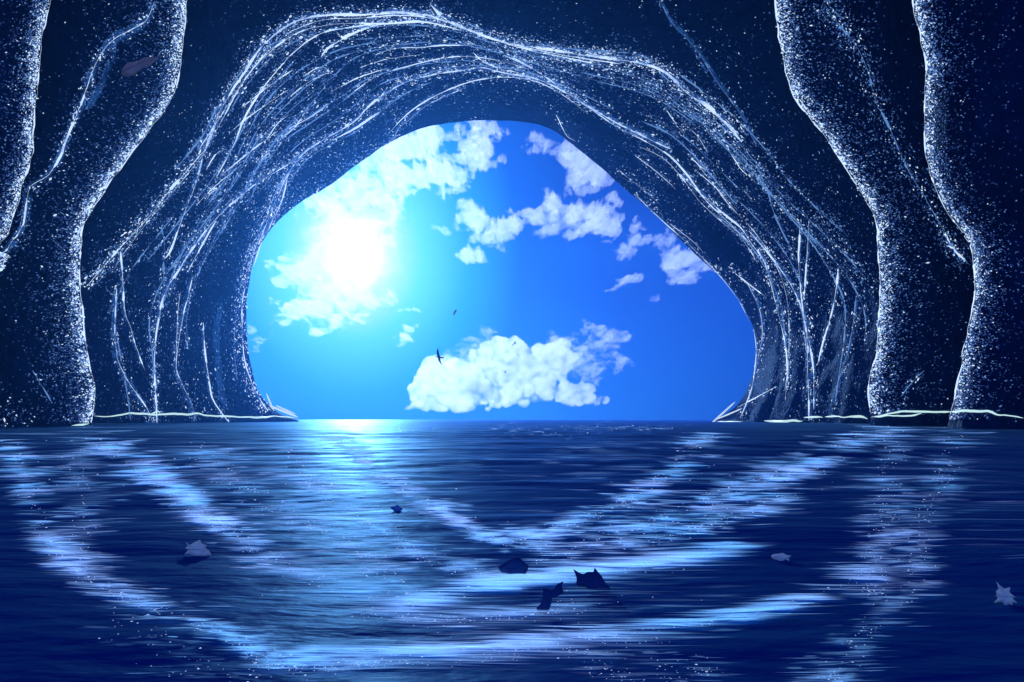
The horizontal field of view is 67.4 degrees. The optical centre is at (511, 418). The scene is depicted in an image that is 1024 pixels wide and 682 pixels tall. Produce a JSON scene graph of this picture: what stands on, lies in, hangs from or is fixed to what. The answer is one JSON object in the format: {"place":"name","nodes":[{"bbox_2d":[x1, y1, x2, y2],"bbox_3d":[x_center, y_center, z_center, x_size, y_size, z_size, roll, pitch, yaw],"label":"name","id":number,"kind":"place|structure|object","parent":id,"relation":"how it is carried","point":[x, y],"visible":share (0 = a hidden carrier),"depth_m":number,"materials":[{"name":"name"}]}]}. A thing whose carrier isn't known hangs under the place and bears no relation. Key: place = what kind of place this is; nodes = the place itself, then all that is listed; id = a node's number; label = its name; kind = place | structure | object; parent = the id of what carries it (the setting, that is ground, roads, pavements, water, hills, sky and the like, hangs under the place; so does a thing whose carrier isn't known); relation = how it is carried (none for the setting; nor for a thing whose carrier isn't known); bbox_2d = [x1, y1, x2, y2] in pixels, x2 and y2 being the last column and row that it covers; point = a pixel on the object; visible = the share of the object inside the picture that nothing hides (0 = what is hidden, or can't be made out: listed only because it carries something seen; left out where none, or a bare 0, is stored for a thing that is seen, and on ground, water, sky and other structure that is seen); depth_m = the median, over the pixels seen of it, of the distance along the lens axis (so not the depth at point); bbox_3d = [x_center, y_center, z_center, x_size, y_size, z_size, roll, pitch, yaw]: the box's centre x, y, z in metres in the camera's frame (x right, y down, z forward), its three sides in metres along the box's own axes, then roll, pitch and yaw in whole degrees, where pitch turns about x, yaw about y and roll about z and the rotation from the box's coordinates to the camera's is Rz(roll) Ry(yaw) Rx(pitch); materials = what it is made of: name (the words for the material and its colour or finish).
{"place":"outdoors","nodes":[
{"label":"outdoors","id":0,"kind":"place"},
{"bbox_2d":[121,56,159,76],"bbox_3d":[-4.392,-4.166,9.068,0.434,0.314,0.102,0,0,-12],"label":"leaf","id":1,"kind":"object","parent":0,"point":[131,68],"visible":1,"depth_m":9.06,"materials":[{"name":"plant"}]},
{"bbox_2d":[436,349,443,364],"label":"seabird","id":2,"kind":"object","parent":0,"point":[438,357],"visible":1,"depth_m":62.04,"materials":[{"name":"blue"}]},
{"bbox_2d":[80,0,879,423],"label":"cave wall","id":3,"kind":"structure","parent":0,"point":[694,130],"depth_m":101.37,"materials":[{"name":"blue stone"}]},
{"bbox_2d":[269,405,296,416],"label":"ice shard","id":4,"kind":"object","parent":3,"relation":"attached to","point":[281,410],"visible":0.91,"depth_m":146.35,"materials":[{"name":"white ice"}]},
{"bbox_2d":[718,408,741,418],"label":"ice shard","id":5,"kind":"object","parent":3,"relation":"attached to","point":[730,413],"visible":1,"depth_m":140.45,"materials":[{"name":"white ice"}]},
{"bbox_2d":[15,424,961,681],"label":"foam bubbles","id":6,"kind":"object","parent":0,"point":[463,568],"visible":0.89,"depth_m":3.48,"materials":[{"name":"white liquid"}]},
{"bbox_2d":[246,120,755,419],"label":"sky","id":7,"kind":"structure","parent":0,"point":[354,293],"materials":[{"name":"blue"}]},
{"bbox_2d":[0,420,1023,681],"bbox_3d":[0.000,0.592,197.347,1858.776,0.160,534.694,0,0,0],"label":"water","id":8,"kind":"structure","parent":0,"point":[948,620],"depth_m":3.55,"materials":[{"name":"blue liquid"}]},
{"bbox_2d":[0,0,50,240],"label":"rock column","id":9,"kind":"object","parent":8,"relation":"in","point":[22,23],"visible":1,"depth_m":45.59,"materials":[{"name":"blue stone"}]},
{"bbox_2d":[0,0,186,426],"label":"rock column","id":10,"kind":"object","parent":8,"relation":"in","point":[97,114],"visible":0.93,"depth_m":59.35,"materials":[{"name":"blue stone"}]},
{"bbox_2d":[185,540,210,555],"bbox_3d":[-1.411,0.583,3.448,0.129,0.070,0.053,0,0,0],"label":"leaf","id":11,"kind":"object","parent":8,"relation":"on","point":[197,548],"visible":0.99,"depth_m":3.44,"materials":[{"name":"blue plant"}]},
{"bbox_2d":[391,505,401,510],"bbox_3d":[-0.765,0.593,5.066,0.087,0.046,0.033,0,0,0],"label":"leaf","id":12,"kind":"object","parent":8,"relation":"on","point":[396,508],"visible":0.97,"depth_m":5.07,"materials":[{"name":"blue plant"}]},
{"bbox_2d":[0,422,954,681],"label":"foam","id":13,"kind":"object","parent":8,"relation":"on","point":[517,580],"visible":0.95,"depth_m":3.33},
{"bbox_2d":[498,557,528,577],"bbox_3d":[0.005,0.583,2.994,0.120,0.074,0.058,0,0,0],"label":"leaf","id":14,"kind":"object","parent":8,"relation":"on","point":[515,565],"visible":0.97,"depth_m":3.00,"materials":[{"name":"blue plant"}]},
{"bbox_2d":[537,582,562,613],"bbox_3d":[0.128,0.587,2.508,0.106,0.095,0.047,0,0,-26],"label":"leaf","id":15,"kind":"object","parent":8,"relation":"on","point":[548,595],"visible":1,"depth_m":2.50,"materials":[{"name":"blue plant"}]},
{"bbox_2d":[573,568,609,590],"bbox_3d":[0.288,0.584,2.774,0.130,0.080,0.062,0,0,0],"label":"leaf","id":16,"kind":"object","parent":8,"relation":"on","point":[593,581],"visible":1,"depth_m":2.77,"materials":[{"name":"blue plant"}]},
{"bbox_2d":[712,402,734,421],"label":"ice shard","id":17,"kind":"object","parent":8,"relation":"in","point":[722,413],"visible":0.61,"depth_m":139.51,"materials":[{"name":"white ice"}]},
{"bbox_2d":[771,553,790,560],"bbox_3d":[1.182,0.609,3.365,0.090,0.036,0.029,0,0,0],"label":"leaf","id":18,"kind":"object","parent":8,"relation":"on","point":[780,556],"visible":1,"depth_m":3.37,"materials":[{"name":"blue plant"}]},
{"bbox_2d":[774,0,974,425],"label":"rock column","id":19,"kind":"object","parent":8,"relation":"in","point":[855,71],"visible":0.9,"depth_m":59.20,"materials":[{"name":"blue stone"}]},
{"bbox_2d":[912,0,1023,429],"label":"rock column","id":20,"kind":"object","parent":8,"relation":"in","point":[973,51],"visible":0.98,"depth_m":44.20,"materials":[{"name":"blue stone"}]},
{"bbox_2d":[994,583,1016,604],"bbox_3d":[1.647,0.586,2.566,0.079,0.072,0.050,0,0,14],"label":"leaf","id":21,"kind":"object","parent":8,"relation":"on","point":[1005,596],"visible":1,"depth_m":2.56,"materials":[{"name":"blue plant"}]}
]}

